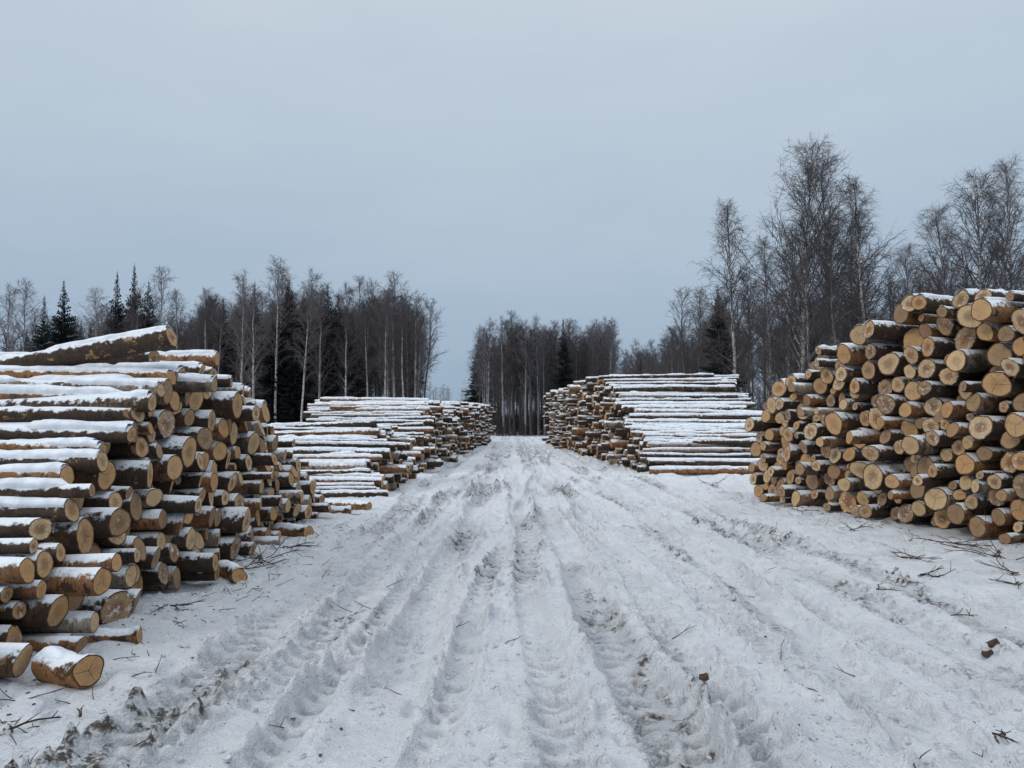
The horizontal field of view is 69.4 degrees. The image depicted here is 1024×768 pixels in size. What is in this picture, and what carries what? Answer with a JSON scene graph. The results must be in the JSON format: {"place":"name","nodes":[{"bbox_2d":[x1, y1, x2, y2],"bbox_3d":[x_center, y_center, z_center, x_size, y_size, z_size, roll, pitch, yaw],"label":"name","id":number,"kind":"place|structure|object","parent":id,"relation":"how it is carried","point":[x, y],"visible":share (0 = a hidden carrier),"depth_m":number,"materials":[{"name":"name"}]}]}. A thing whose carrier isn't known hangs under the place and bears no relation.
{"place":"outdoors","nodes":[
{"label":"outdoors","id":0,"kind":"place"},
{"bbox_2d":[0,434,1023,767],"bbox_3d":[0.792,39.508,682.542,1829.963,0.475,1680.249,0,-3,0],"label":"snowy ground","id":1,"kind":"structure","parent":0,"point":[526,712],"depth_m":5.81,"materials":[{"name":"white snow"}]},
{"bbox_2d":[0,284,38,351],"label":"birch tree","id":2,"kind":"object","parent":1,"relation":"on","point":[8,341],"visible":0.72,"depth_m":66.07,"materials":[{"name":"grey plant"}]},
{"bbox_2d":[2,277,48,351],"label":"birch tree","id":3,"kind":"object","parent":1,"relation":"on","point":[24,340],"visible":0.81,"depth_m":66.42,"materials":[{"name":"grey plant"}]},
{"bbox_2d":[21,332,31,351],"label":"spruce tree","id":4,"kind":"object","parent":1,"relation":"on","point":[25,349],"visible":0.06,"depth_m":70.37,"materials":[{"name":"green plant"}]},
{"bbox_2d":[0,711,81,732],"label":"fallen branch","id":5,"kind":"object","parent":1,"relation":"on","point":[23,723],"visible":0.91,"depth_m":4.22,"materials":[{"name":"brown wood"}]},
{"bbox_2d":[30,294,54,351],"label":"spruce tree","id":6,"kind":"object","parent":1,"relation":"on","point":[40,340],"visible":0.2,"depth_m":66.09,"materials":[{"name":"green plant"}]},
{"bbox_2d":[45,281,83,346],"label":"spruce tree","id":7,"kind":"object","parent":1,"relation":"on","point":[63,328],"visible":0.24,"depth_m":68.36,"materials":[{"name":"green plant"}]},
{"bbox_2d":[31,646,104,688],"bbox_3d":[-2.949,1.903,4.940,0.422,0.269,0.246,-1,-3,21],"label":"short log","id":8,"kind":"object","parent":1,"relation":"on","point":[59,666],"visible":0.99,"depth_m":4.89,"materials":[{"name":"brown wood"}]},
{"bbox_2d":[76,705,83,716],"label":"fallen branch","id":9,"kind":"object","parent":1,"relation":"on","point":[80,714],"visible":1,"depth_m":4.36,"materials":[{"name":"brown wood"}]},
{"bbox_2d":[73,288,112,340],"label":"birch tree","id":10,"kind":"object","parent":1,"relation":"on","point":[96,316],"visible":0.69,"depth_m":66.03,"materials":[{"name":"grey plant"}]},
{"bbox_2d":[101,273,127,334],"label":"spruce tree","id":11,"kind":"object","parent":1,"relation":"on","point":[117,310],"visible":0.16,"depth_m":68.30,"materials":[{"name":"green plant"}]},
{"bbox_2d":[88,625,142,643],"bbox_3d":[-3.089,1.976,5.780,0.359,0.178,0.204,1,-3,-16],"label":"short log","id":12,"kind":"object","parent":1,"relation":"on","point":[132,634],"visible":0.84,"depth_m":5.75,"materials":[{"name":"brown wood"}]},
{"bbox_2d":[124,263,142,330],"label":"spruce tree","id":13,"kind":"object","parent":1,"relation":"on","point":[134,279],"visible":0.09,"depth_m":70.49,"materials":[{"name":"green plant"}]},
{"bbox_2d":[135,282,162,350],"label":"spruce tree","id":14,"kind":"object","parent":1,"relation":"on","point":[148,317],"visible":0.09,"depth_m":69.54,"materials":[{"name":"green plant"}]},
{"bbox_2d":[137,264,179,351],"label":"birch tree","id":15,"kind":"object","parent":1,"relation":"on","point":[161,291],"visible":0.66,"depth_m":66.28,"materials":[{"name":"grey plant"}]},
{"bbox_2d":[0,325,330,677],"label":"log pile","id":16,"kind":"object","parent":1,"relation":"on","point":[134,464],"visible":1,"depth_m":7.30,"materials":[{"name":"brown wood"}]},
{"bbox_2d":[148,599,203,614],"bbox_3d":[-2.994,1.997,6.628,0.445,0.079,0.262,1,-3,-13],"label":"fallen branch","id":17,"kind":"object","parent":1,"relation":"on","point":[177,604],"visible":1,"depth_m":6.69,"materials":[{"name":"brown wood"}]},
{"bbox_2d":[163,290,198,350],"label":"birch tree","id":18,"kind":"object","parent":1,"relation":"on","point":[177,316],"visible":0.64,"depth_m":63.92,"materials":[{"name":"grey plant"}]},
{"bbox_2d":[181,287,221,366],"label":"birch tree","id":19,"kind":"object","parent":1,"relation":"on","point":[205,313],"visible":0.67,"depth_m":63.45,"materials":[{"name":"grey plant"}]},
{"bbox_2d":[208,304,237,381],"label":"spruce tree","id":20,"kind":"object","parent":1,"relation":"on","point":[223,358],"visible":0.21,"depth_m":67.92,"materials":[{"name":"green plant"}]},
{"bbox_2d":[0,264,450,422],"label":"forest","id":21,"kind":"object","parent":1,"relation":"on","point":[377,383],"visible":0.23,"depth_m":72.50,"materials":[{"name":"grey plant"}]},
{"bbox_2d":[218,560,247,582],"bbox_3d":[-3.102,2.085,8.204,0.226,0.209,0.558,3,-4,-42],"label":"short log","id":22,"kind":"object","parent":1,"relation":"on","point":[234,572],"visible":0.91,"depth_m":8.06,"materials":[{"name":"brown wood"}]},
{"bbox_2d":[208,268,269,385],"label":"birch tree","id":23,"kind":"object","parent":1,"relation":"on","point":[241,333],"visible":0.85,"depth_m":64.28,"materials":[{"name":"grey plant"}]},
{"bbox_2d":[230,284,275,398],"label":"birch tree","id":24,"kind":"object","parent":1,"relation":"on","point":[253,356],"visible":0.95,"depth_m":62.10,"materials":[{"name":"grey plant"}]},
{"bbox_2d":[218,551,287,568],"bbox_3d":[-3.161,2.082,8.594,0.937,0.234,0.612,3,-4,-44],"label":"fallen branch","id":25,"kind":"object","parent":1,"relation":"on","point":[260,563],"visible":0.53,"depth_m":8.64,"materials":[{"name":"brown wood"}]},
{"bbox_2d":[231,537,302,566],"bbox_3d":[-3.087,2.098,9.154,1.014,0.479,0.599,-2,-4,33],"label":"fallen branch","id":26,"kind":"object","parent":1,"relation":"on","point":[260,558],"visible":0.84,"depth_m":9.13,"materials":[{"name":"brown wood"}]},
{"bbox_2d":[254,319,289,423],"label":"spruce tree","id":27,"kind":"object","parent":1,"relation":"on","point":[269,376],"visible":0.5,"depth_m":64.86,"materials":[{"name":"green plant"}]},
{"bbox_2d":[254,253,306,422],"bbox_3d":[-20.328,-3.035,64.401,5.020,17.160,3.981,2,-7,-39],"label":"birch tree","id":28,"kind":"object","parent":1,"relation":"on","point":[277,286],"visible":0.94,"depth_m":64.69,"materials":[{"name":"grey plant"}]},
{"bbox_2d":[260,277,311,423],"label":"spruce tree","id":29,"kind":"object","parent":1,"relation":"on","point":[283,334],"visible":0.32,"depth_m":65.71,"materials":[{"name":"black plant"}]},
{"bbox_2d":[261,535,317,548],"bbox_3d":[-3.018,2.130,9.886,0.895,0.250,0.418,0,-3,0],"label":"fallen branch","id":30,"kind":"object","parent":1,"relation":"on","point":[298,545],"visible":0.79,"depth_m":9.82,"materials":[{"name":"brown wood"}]},
{"bbox_2d":[272,522,313,536],"bbox_3d":[-3.317,2.213,11.182,0.613,0.234,0.214,-1,-3,19],"label":"short log","id":31,"kind":"object","parent":1,"relation":"on","point":[290,529],"visible":0.92,"depth_m":11.11,"materials":[{"name":"brown wood"}]},
{"bbox_2d":[277,317,312,421],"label":"spruce tree","id":32,"kind":"object","parent":1,"relation":"on","point":[292,383],"visible":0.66,"depth_m":64.78,"materials":[{"name":"black plant"}]},
{"bbox_2d":[287,291,324,422],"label":"spruce tree","id":33,"kind":"object","parent":1,"relation":"on","point":[302,344],"visible":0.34,"depth_m":65.79,"materials":[{"name":"green plant"}]},
{"bbox_2d":[284,287,329,421],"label":"birch tree","id":34,"kind":"object","parent":1,"relation":"on","point":[311,345],"visible":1,"depth_m":61.94,"materials":[{"name":"grey plant"}]},
{"bbox_2d":[294,294,340,398],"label":"birch tree","id":35,"kind":"object","parent":1,"relation":"on","point":[320,359],"visible":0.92,"depth_m":62.96,"materials":[{"name":"grey plant"}]},
{"bbox_2d":[306,286,344,400],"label":"spruce tree","id":36,"kind":"object","parent":1,"relation":"on","point":[332,352],"visible":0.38,"depth_m":66.88,"materials":[{"name":"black plant"}]},
{"bbox_2d":[328,505,351,513],"bbox_3d":[-3.451,2.365,13.713,0.932,0.241,0.259,1,-3,-13],"label":"short log","id":37,"kind":"object","parent":1,"relation":"on","point":[341,509],"visible":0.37,"depth_m":13.69,"materials":[{"name":"brown wood"}]},
{"bbox_2d":[321,295,360,396],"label":"spruce tree","id":38,"kind":"object","parent":1,"relation":"on","point":[341,328],"visible":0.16,"depth_m":68.10,"materials":[{"name":"green plant"}]},
{"bbox_2d":[322,304,366,396],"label":"birch tree","id":39,"kind":"object","parent":1,"relation":"on","point":[344,362],"visible":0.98,"depth_m":62.32,"materials":[{"name":"grey plant"}]},
{"bbox_2d":[271,419,418,497],"bbox_3d":[-6.567,1.909,20.247,7.769,1.938,6.823,0,-3,0],"label":"log pile","id":40,"kind":"object","parent":1,"relation":"on","point":[359,458],"visible":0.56,"depth_m":19.08,"materials":[{"name":"brown wood"}]},
{"bbox_2d":[325,498,371,509],"bbox_3d":[-3.347,2.387,14.635,1.154,0.249,0.239,-1,-3,16],"label":"short log","id":41,"kind":"object","parent":1,"relation":"on","point":[360,505],"visible":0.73,"depth_m":14.51,"materials":[{"name":"brown wood"}]},
{"bbox_2d":[330,313,368,397],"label":"spruce tree","id":42,"kind":"object","parent":1,"relation":"on","point":[359,383],"visible":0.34,"depth_m":66.21,"materials":[{"name":"green plant"}]},
{"bbox_2d":[343,299,382,396],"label":"birch tree","id":43,"kind":"object","parent":1,"relation":"on","point":[364,347],"visible":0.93,"depth_m":64.34,"materials":[{"name":"grey plant"}]},
{"bbox_2d":[302,397,458,472],"bbox_3d":[-5.601,2.023,31.171,6.403,2.976,12.121,0,-3,0],"label":"log pile","id":44,"kind":"object","parent":1,"relation":"on","point":[425,423],"visible":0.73,"depth_m":28.81,"materials":[{"name":"brown wood"}]},
{"bbox_2d":[363,287,401,396],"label":"birch tree","id":45,"kind":"object","parent":1,"relation":"on","point":[386,325],"visible":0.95,"depth_m":63.15,"materials":[{"name":"grey plant"}]},
{"bbox_2d":[359,287,420,397],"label":"birch tree","id":46,"kind":"object","parent":1,"relation":"on","point":[393,348],"visible":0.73,"depth_m":64.16,"materials":[{"name":"grey plant"}]},
{"bbox_2d":[386,294,422,396],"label":"birch tree","id":47,"kind":"object","parent":1,"relation":"on","point":[401,353],"visible":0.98,"depth_m":63.04,"materials":[{"name":"grey plant"}]},
{"bbox_2d":[392,290,441,397],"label":"birch tree","id":48,"kind":"object","parent":1,"relation":"on","point":[414,394],"visible":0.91,"depth_m":64.09,"materials":[{"name":"grey plant"}]},
{"bbox_2d":[441,401,495,454],"bbox_3d":[-5.363,3.026,57.048,6.642,3.908,38.182,0,-3,2],"label":"log pile","id":49,"kind":"object","parent":1,"relation":"on","point":[473,429],"visible":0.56,"depth_m":46.68,"materials":[{"name":"brown wood"}]},
{"bbox_2d":[0,495,1017,766],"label":"bark debris","id":50,"kind":"object","parent":1,"relation":"on","point":[334,585],"visible":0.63,"depth_m":5.82,"materials":[{"name":"brown wood"}]},
{"bbox_2d":[0,490,1022,767],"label":"scattered twigs","id":51,"kind":"object","parent":1,"relation":"on","point":[372,634],"visible":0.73,"depth_m":6.36,"materials":[{"name":"brown wood"}]},
{"bbox_2d":[462,309,624,435],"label":"forest","id":52,"kind":"object","parent":1,"relation":"on","point":[520,364],"visible":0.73,"depth_m":117.47,"materials":[{"name":"grey plant"}]},
{"bbox_2d":[546,320,578,424],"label":"spruce tree","id":53,"kind":"object","parent":1,"relation":"on","point":[563,379],"visible":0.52,"depth_m":112.30,"materials":[{"name":"green plant"}]},
{"bbox_2d":[372,379,766,412],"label":"distant forest","id":54,"kind":"object","parent":1,"relation":"on","point":[448,394],"visible":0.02,"depth_m":296.61,"materials":[{"name":"grey plant"}]},
{"bbox_2d":[541,373,764,474],"bbox_3d":[6.801,2.041,45.497,7.558,4.632,41.580,0,-3,-1],"label":"log pile","id":55,"kind":"object","parent":1,"relation":"on","point":[679,423],"visible":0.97,"depth_m":30.18,"materials":[{"name":"brown wood"}]},
{"bbox_2d":[647,323,686,373],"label":"birch tree","id":56,"kind":"object","parent":1,"relation":"on","point":[667,335],"visible":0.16,"depth_m":89.91,"materials":[{"name":"grey plant"}]},
{"bbox_2d":[616,320,737,373],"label":"forest","id":57,"kind":"object","parent":1,"relation":"on","point":[653,350],"visible":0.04,"depth_m":94.22,"materials":[{"name":"grey plant"}]},
{"bbox_2d":[682,286,714,373],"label":"birch tree","id":58,"kind":"object","parent":1,"relation":"on","point":[700,301],"visible":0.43,"depth_m":80.57,"materials":[{"name":"grey plant"}]},
{"bbox_2d":[699,672,708,680],"bbox_3d":[1.143,1.744,4.405,0.066,0.047,0.032,1,-3,-9],"label":"bark chunk","id":59,"kind":"object","parent":1,"relation":"on","point":[704,676],"visible":1,"depth_m":4.39,"materials":[{"name":"brown wood"}]},
{"bbox_2d":[695,474,725,486],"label":"fallen branch","id":60,"kind":"object","parent":1,"relation":"on","point":[709,483],"visible":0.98,"depth_m":19.81,"materials":[{"name":"brown wood"}]},
{"bbox_2d":[688,195,770,390],"bbox_3d":[14.658,-4.116,50.264,5.440,17.800,6.582,1,-3,-38],"label":"birch tree","id":61,"kind":"object","parent":1,"relation":"on","point":[733,339],"visible":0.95,"depth_m":50.28,"materials":[{"name":"grey plant"}]},
{"bbox_2d":[737,232,798,396],"bbox_3d":[18.937,-3.212,54.996,6.089,16.468,5.032,-1,-3,21],"label":"birch tree","id":62,"kind":"object","parent":1,"relation":"on","point":[765,268],"visible":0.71,"depth_m":55.24,"materials":[{"name":"grey plant"}]},
{"bbox_2d":[728,129,879,374],"bbox_3d":[18.075,-5.483,46.301,9.540,20.176,8.753,1,-3,-25],"label":"birch tree","id":63,"kind":"object","parent":1,"relation":"on","point":[808,173],"visible":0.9,"depth_m":45.79,"materials":[{"name":"grey plant"}]},
{"bbox_2d":[788,506,825,513],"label":"fallen branch","id":64,"kind":"object","parent":1,"relation":"on","point":[804,510],"visible":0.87,"depth_m":13.84,"materials":[{"name":"brown wood"}]},
{"bbox_2d":[618,227,1023,408],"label":"forest","id":65,"kind":"object","parent":1,"relation":"on","point":[710,333],"visible":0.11,"depth_m":61.79,"materials":[{"name":"grey plant"}]},
{"bbox_2d":[765,149,904,369],"bbox_3d":[20.594,-5.247,47.249,9.259,19.788,8.584,1,-3,-15],"label":"birch tree","id":66,"kind":"object","parent":1,"relation":"on","point":[832,212],"visible":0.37,"depth_m":47.35,"materials":[{"name":"grey plant"}]},
{"bbox_2d":[809,221,885,342],"bbox_3d":[24.075,-3.506,52.567,6.209,16.792,5.131,0,-3,0],"label":"birch tree","id":67,"kind":"object","parent":1,"relation":"on","point":[852,277],"visible":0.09,"depth_m":52.31,"materials":[{"name":"grey plant"}]},
{"bbox_2d":[840,521,876,530],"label":"fallen branch","id":68,"kind":"object","parent":1,"relation":"on","point":[857,527],"visible":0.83,"depth_m":11.82,"materials":[{"name":"brown wood"}]},
{"bbox_2d":[811,172,918,349],"bbox_3d":[21.037,-4.344,44.353,5.333,17.595,6.042,1,-4,-25],"label":"birch tree","id":69,"kind":"object","parent":1,"relation":"on","point":[857,216],"visible":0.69,"depth_m":44.77,"materials":[{"name":"grey plant"}]},
{"bbox_2d":[739,203,1023,410],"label":"roadside thicket","id":70,"kind":"object","parent":1,"relation":"on","point":[829,304],"visible":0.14,"depth_m":39.73,"materials":[{"name":"grey plant"}]},
{"bbox_2d":[744,289,1023,544],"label":"log pile","id":71,"kind":"object","parent":1,"relation":"on","point":[913,412],"visible":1,"depth_m":12.36,"materials":[{"name":"brown wood"}]},
{"bbox_2d":[876,583,897,590],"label":"fallen branch","id":72,"kind":"object","parent":1,"relation":"on","point":[878,588],"visible":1,"depth_m":7.46,"materials":[{"name":"brown wood"}]},
{"bbox_2d":[876,242,947,319],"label":"birch tree","id":73,"kind":"object","parent":1,"relation":"on","point":[906,287],"visible":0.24,"depth_m":60.34,"materials":[{"name":"grey plant"}]},
{"bbox_2d":[889,547,941,561],"bbox_3d":[5.016,2.134,9.206,0.582,0.219,0.942,-2,-4,26],"label":"fallen branch","id":74,"kind":"object","parent":1,"relation":"on","point":[917,557],"visible":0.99,"depth_m":9.15,"materials":[{"name":"brown wood"}]},
{"bbox_2d":[917,561,954,577],"bbox_3d":[4.753,2.103,8.296,0.345,0.312,0.592,1,-3,-20],"label":"fallen branch","id":75,"kind":"object","parent":1,"relation":"on","point":[927,573],"visible":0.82,"depth_m":8.32,"materials":[{"name":"brown wood"}]},
{"bbox_2d":[900,198,988,295],"bbox_3d":[26.752,-3.482,45.100,7.500,15.904,6.891,0,-3,6],"label":"birch tree","id":76,"kind":"object","parent":1,"relation":"on","point":[931,222],"visible":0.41,"depth_m":45.55,"materials":[{"name":"grey plant"}]},
{"bbox_2d":[920,536,991,551],"bbox_3d":[6.072,2.182,10.161,0.956,0.283,0.567,0,-3,0],"label":"fallen branch","id":77,"kind":"object","parent":1,"relation":"on","point":[960,543],"visible":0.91,"depth_m":10.02,"materials":[{"name":"brown wood"}]},
{"bbox_2d":[940,607,977,615],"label":"fallen branch","id":78,"kind":"object","parent":1,"relation":"on","point":[962,614],"visible":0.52,"depth_m":6.67,"materials":[{"name":"brown wood"}]},
{"bbox_2d":[900,165,1023,295],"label":"birch tree","id":79,"kind":"object","parent":1,"relation":"on","point":[965,246],"visible":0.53,"depth_m":40.73,"materials":[{"name":"grey plant"}]},
{"bbox_2d":[940,509,1023,559],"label":"fallen branch","id":80,"kind":"object","parent":1,"relation":"on","point":[998,553],"visible":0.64,"depth_m":9.37,"materials":[{"name":"brown wood"}]},
{"bbox_2d":[981,638,999,657],"bbox_3d":[3.627,1.999,5.599,0.087,0.106,0.263,-3,-4,44],"label":"bark chunk","id":81,"kind":"object","parent":1,"relation":"on","point":[992,643],"visible":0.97,"depth_m":5.60,"materials":[{"name":"brown wood"}]},
{"bbox_2d":[960,153,1023,290],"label":"birch tree","id":82,"kind":"object","parent":1,"relation":"on","point":[1009,195],"visible":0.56,"depth_m":39.29,"materials":[{"name":"grey plant"}]},
{"bbox_2d":[975,548,1019,575],"bbox_3d":[5.800,2.079,8.452,0.950,0.326,0.674,-1,-3,24],"label":"fallen branch","id":83,"kind":"object","parent":1,"relation":"on","point":[1012,572],"visible":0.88,"depth_m":8.37,"materials":[{"name":"brown wood"}]},
{"bbox_2d":[992,729,1018,744],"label":"fallen branch","id":84,"kind":"object","parent":1,"relation":"on","point":[1002,734],"visible":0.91,"depth_m":3.98,"materials":[{"name":"brown wood"}]},
{"bbox_2d":[990,575,1023,588],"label":"fallen branch","id":85,"kind":"object","parent":1,"relation":"on","point":[1017,582],"visible":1,"depth_m":7.59,"materials":[{"name":"brown wood"}]},
{"bbox_2d":[0,0,1023,416],"label":"sky","id":86,"kind":"structure","parent":0,"point":[555,160],"materials":[{"name":"grey"}]}
]}

